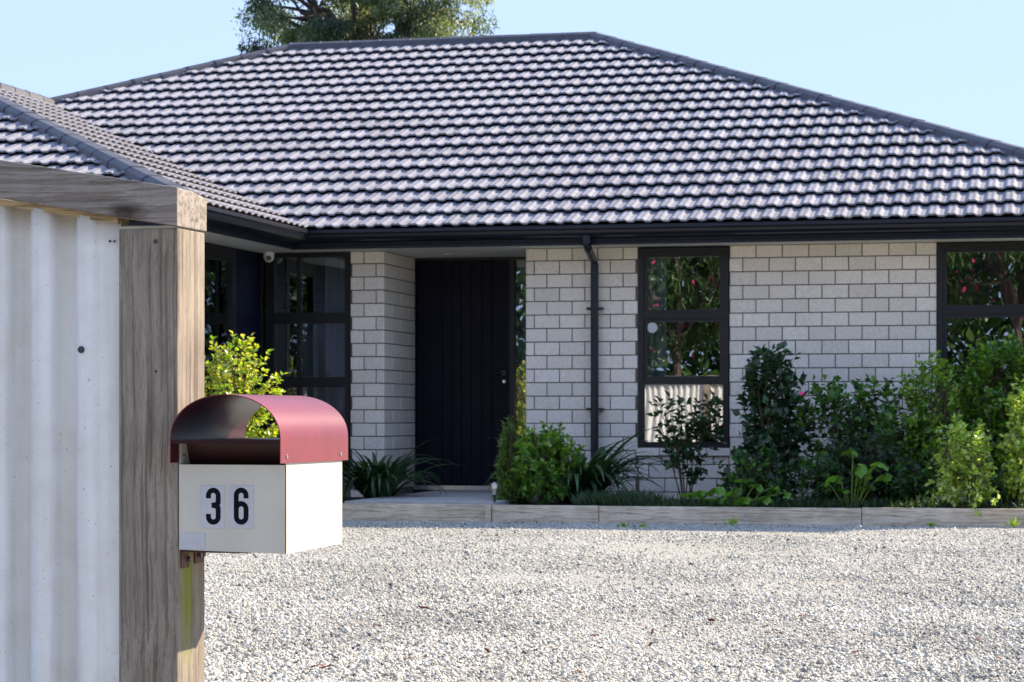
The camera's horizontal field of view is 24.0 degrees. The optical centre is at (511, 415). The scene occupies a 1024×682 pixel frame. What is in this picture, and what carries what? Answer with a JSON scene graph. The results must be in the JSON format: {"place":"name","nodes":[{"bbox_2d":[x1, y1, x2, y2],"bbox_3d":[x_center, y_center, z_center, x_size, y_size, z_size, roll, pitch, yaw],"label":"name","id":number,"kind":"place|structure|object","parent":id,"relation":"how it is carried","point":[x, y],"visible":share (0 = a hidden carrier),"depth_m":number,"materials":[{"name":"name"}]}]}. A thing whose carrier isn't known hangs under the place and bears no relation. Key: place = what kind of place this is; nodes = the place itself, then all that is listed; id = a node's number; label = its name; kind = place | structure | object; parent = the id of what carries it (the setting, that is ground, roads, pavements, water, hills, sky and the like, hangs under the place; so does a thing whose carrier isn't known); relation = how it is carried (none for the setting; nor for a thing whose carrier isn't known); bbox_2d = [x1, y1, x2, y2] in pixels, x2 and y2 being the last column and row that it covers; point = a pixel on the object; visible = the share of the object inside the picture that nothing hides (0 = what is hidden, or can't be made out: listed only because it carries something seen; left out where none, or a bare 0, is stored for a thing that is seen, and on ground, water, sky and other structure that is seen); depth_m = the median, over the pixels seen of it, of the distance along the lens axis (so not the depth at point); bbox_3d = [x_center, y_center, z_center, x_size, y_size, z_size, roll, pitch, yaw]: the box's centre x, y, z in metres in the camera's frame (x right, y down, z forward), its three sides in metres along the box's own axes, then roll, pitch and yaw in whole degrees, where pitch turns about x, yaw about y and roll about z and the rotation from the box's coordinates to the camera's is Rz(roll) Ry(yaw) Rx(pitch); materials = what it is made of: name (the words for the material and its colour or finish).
{"place":"outdoors","nodes":[
{"label":"outdoors","id":0,"kind":"place"},
{"bbox_2d":[0,0,1023,146],"label":"sky","id":1,"kind":"structure","parent":0,"point":[956,64],"materials":[{"name":"blue"}]},
{"bbox_2d":[204,520,1023,681],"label":"driveway","id":2,"kind":"structure","parent":0,"point":[641,545],"depth_m":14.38,"materials":[{"name":"grey gravel"}]},
{"bbox_2d":[0,160,206,681],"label":"fence","id":3,"kind":"object","parent":2,"relation":"on","point":[101,351],"visible":1,"depth_m":5.06,"materials":[{"name":"metal"}]},
{"bbox_2d":[170,394,347,567],"bbox_3d":[-0.531,0.137,5.119,0.246,0.362,0.402,0,0,16],"label":"letterbox","id":4,"kind":"object","parent":3,"relation":"attached to","point":[239,492],"visible":1,"depth_m":4.99,"materials":[{"name":"white metal"}]},
{"bbox_2d":[344,490,544,504],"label":"porch slab","id":5,"kind":"structure","parent":2,"relation":"on","point":[462,497],"depth_m":21.69,"materials":[{"name":"concrete"}]},
{"bbox_2d":[618,522,629,526],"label":"weed","id":6,"kind":"object","parent":2,"relation":"on","point":[622,524],"visible":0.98,"depth_m":19.66,"materials":[{"name":"green plant"}]},
{"bbox_2d":[342,503,1023,526],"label":"timber edging","id":7,"kind":"object","parent":2,"relation":"on","point":[942,517],"visible":0.59,"depth_m":20.25,"materials":[{"name":"grey wood"}]},
{"bbox_2d":[722,516,737,525],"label":"weed","id":8,"kind":"object","parent":2,"relation":"on","point":[732,521],"visible":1,"depth_m":19.86,"materials":[{"name":"green plant"}]},
{"bbox_2d":[927,521,935,526],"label":"weed","id":9,"kind":"object","parent":2,"relation":"on","point":[930,524],"visible":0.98,"depth_m":19.65,"materials":[{"name":"green plant"}]},
{"bbox_2d":[1004,516,1020,527],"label":"weed","id":10,"kind":"object","parent":2,"relation":"on","point":[1015,523],"visible":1,"depth_m":19.49,"materials":[{"name":"green plant"}]},
{"bbox_2d":[342,497,1022,507],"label":"garden soil","id":11,"kind":"structure","parent":0,"point":[358,498],"depth_m":21.39,"materials":[{"name":"brown soil"}]},
{"bbox_2d":[204,330,287,437],"bbox_3d":[-2.220,0.072,19.423,0.757,1.518,0.946,0,0,13],"label":"shrub","id":12,"kind":"object","parent":11,"relation":"on","point":[227,381],"visible":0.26,"depth_m":19.38,"materials":[{"name":"green plant"}]},
{"bbox_2d":[342,438,462,498],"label":"strap leaf plant","id":13,"kind":"object","parent":11,"relation":"on","point":[381,479],"visible":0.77,"depth_m":22.11,"materials":[{"name":"green plant"}]},
{"bbox_2d":[490,482,498,504],"bbox_3d":[-0.152,0.693,20.774,0.078,0.235,0.080,0,0,13],"label":"solar light","id":14,"kind":"object","parent":11,"relation":"on","point":[493,486],"visible":1,"depth_m":20.75,"materials":[{"name":"silver plastic"}]},
{"bbox_2d":[487,415,534,504],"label":"shrub","id":15,"kind":"object","parent":11,"relation":"on","point":[508,454],"visible":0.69,"depth_m":21.36,"materials":[{"name":"green plant"}]},
{"bbox_2d":[502,420,588,504],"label":"shrub","id":16,"kind":"object","parent":11,"relation":"on","point":[531,458],"visible":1,"depth_m":21.10,"materials":[{"name":"green plant"}]},
{"bbox_2d":[481,422,680,503],"bbox_3d":[0.608,0.430,21.709,1.888,0.768,1.819,0,0,13],"label":"strap leaf plant","id":17,"kind":"object","parent":11,"relation":"on","point":[600,472],"visible":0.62,"depth_m":21.42,"materials":[{"name":"green plant"}]},
{"bbox_2d":[568,487,667,505],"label":"ground cover","id":18,"kind":"object","parent":11,"relation":"on","point":[609,498],"visible":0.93,"depth_m":20.71,"materials":[{"name":"green plant"}]},
{"bbox_2d":[647,389,726,500],"bbox_3d":[1.563,0.288,21.580,0.712,1.048,0.445,0,0,13],"label":"shrub","id":19,"kind":"object","parent":11,"relation":"on","point":[681,446],"visible":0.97,"depth_m":21.54,"materials":[{"name":"green plant"}]},
{"bbox_2d":[648,494,793,507],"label":"ground cover","id":20,"kind":"object","parent":11,"relation":"on","point":[671,501],"visible":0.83,"depth_m":20.51,"materials":[{"name":"green plant"}]},
{"bbox_2d":[679,479,791,506],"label":"broad leaf plant","id":21,"kind":"object","parent":11,"relation":"on","point":[743,500],"visible":0.96,"depth_m":20.46,"materials":[{"name":"green plant"}]},
{"bbox_2d":[713,443,794,506],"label":"plant","id":22,"kind":"object","parent":11,"relation":"on","point":[758,475],"visible":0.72,"depth_m":20.76,"materials":[{"name":"green plant"}]},
{"bbox_2d":[730,341,812,492],"bbox_3d":[2.291,0.070,21.428,0.731,1.482,0.698,0,0,-2],"label":"shrub","id":23,"kind":"object","parent":11,"relation":"on","point":[773,434],"visible":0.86,"depth_m":21.33,"materials":[{"name":"green plant"}]},
{"bbox_2d":[782,450,879,507],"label":"plant","id":24,"kind":"object","parent":11,"relation":"on","point":[819,474],"visible":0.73,"depth_m":20.60,"materials":[{"name":"green plant"}]},
{"bbox_2d":[793,374,909,463],"bbox_3d":[2.962,0.218,21.188,1.099,1.188,0.638,0,0,13],"label":"shrub","id":25,"kind":"object","parent":11,"relation":"on","point":[834,396],"visible":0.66,"depth_m":21.14,"materials":[{"name":"green plant"}]},
{"bbox_2d":[817,448,892,507],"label":"broad leaf plant","id":26,"kind":"object","parent":11,"relation":"on","point":[861,471],"visible":0.96,"depth_m":20.22,"materials":[{"name":"green plant"}]},
{"bbox_2d":[820,425,921,506],"bbox_3d":[3.095,0.487,20.759,0.881,0.814,0.791,0,0,13],"label":"shrub","id":27,"kind":"object","parent":11,"relation":"on","point":[877,453],"visible":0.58,"depth_m":20.61,"materials":[{"name":"green plant"}]},
{"bbox_2d":[870,406,931,503],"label":"shrub","id":28,"kind":"object","parent":11,"relation":"on","point":[886,422],"visible":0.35,"depth_m":20.85,"materials":[{"name":"green plant"}]},
{"bbox_2d":[787,494,1023,508],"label":"ground cover","id":29,"kind":"object","parent":11,"relation":"on","point":[821,503],"visible":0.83,"depth_m":20.16,"materials":[{"name":"green plant"}]},
{"bbox_2d":[878,453,941,507],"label":"plant","id":30,"kind":"object","parent":11,"relation":"on","point":[907,482],"visible":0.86,"depth_m":20.43,"materials":[{"name":"green plant"}]},
{"bbox_2d":[891,350,963,505],"bbox_3d":[3.634,0.123,20.975,0.669,1.388,0.713,0,0,13],"label":"shrub","id":31,"kind":"object","parent":11,"relation":"on","point":[938,405],"visible":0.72,"depth_m":20.85,"materials":[{"name":"green plant"}]},
{"bbox_2d":[924,413,1000,516],"bbox_3d":[3.729,0.402,19.911,0.630,0.850,0.654,0,0,13],"label":"shrub","id":32,"kind":"object","parent":11,"relation":"on","point":[973,472],"visible":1,"depth_m":19.83,"materials":[{"name":"green plant"}]},
{"bbox_2d":[949,330,1023,494],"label":"shrub","id":33,"kind":"object","parent":11,"relation":"on","point":[991,410],"visible":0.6,"depth_m":21.05,"materials":[{"name":"green plant"}]},
{"bbox_2d":[972,466,1022,508],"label":"plant","id":34,"kind":"object","parent":11,"relation":"on","point":[998,481],"visible":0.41,"depth_m":20.20,"materials":[{"name":"green plant"}]},
{"bbox_2d":[993,377,1023,504],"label":"shrub","id":35,"kind":"object","parent":11,"relation":"on","point":[1014,457],"visible":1,"depth_m":20.02,"materials":[{"name":"green plant"}]},
{"label":"ground","id":36,"kind":"structure","parent":0,"visible":0},
{"bbox_2d":[230,0,499,54],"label":"tree","id":37,"kind":"object","parent":36,"relation":"on","point":[362,19],"visible":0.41,"depth_m":41.42,"materials":[{"name":"green plant"}]},
{"bbox_2d":[0,31,1023,501],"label":"house","id":38,"kind":"structure","parent":36,"relation":"on","point":[592,241],"depth_m":23.56,"materials":[{"name":"tile"}]},
{"bbox_2d":[204,242,235,395],"bbox_3d":[-2.766,-0.549,22.450,0.082,2.079,0.930,0,0,13],"label":"window","id":39,"kind":"structure","parent":38,"relation":"in","point":[219,260],"depth_m":22.54,"materials":[{"name":"metal"}]},
{"bbox_2d":[263,252,273,261],"bbox_3d":[-2.373,-1.543,23.475,0.108,0.100,0.124,0,0,13],"label":"security camera","id":40,"kind":"object","parent":38,"relation":"attached to","point":[268,256],"visible":1,"depth_m":23.44,"materials":[{"name":"white plastic"}]},
{"bbox_2d":[266,252,349,465],"bbox_3d":[-1.985,-0.549,23.514,0.856,2.079,0.082,0,0,13],"label":"window","id":41,"kind":"structure","parent":38,"relation":"in","point":[273,318],"depth_m":23.50,"materials":[{"name":"metal"}]},
{"bbox_2d":[417,260,508,484],"bbox_3d":[-0.489,-0.433,24.320,0.975,2.260,0.110,0,0,13],"label":"door","id":42,"kind":"structure","parent":38,"relation":"in","point":[463,306],"depth_m":24.32,"materials":[{"name":"paint"}]},
{"bbox_2d":[636,247,729,455],"bbox_3d":[1.616,-0.600,22.658,0.885,1.952,0.105,0,0,13],"label":"window","id":43,"kind":"structure","parent":38,"relation":"in","point":[721,315],"depth_m":22.64,"materials":[{"name":"metal"}]},
{"bbox_2d":[937,242,1023,440],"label":"window","id":44,"kind":"structure","parent":38,"relation":"in","point":[944,311],"depth_m":22.06,"materials":[{"name":"metal"}]}
]}

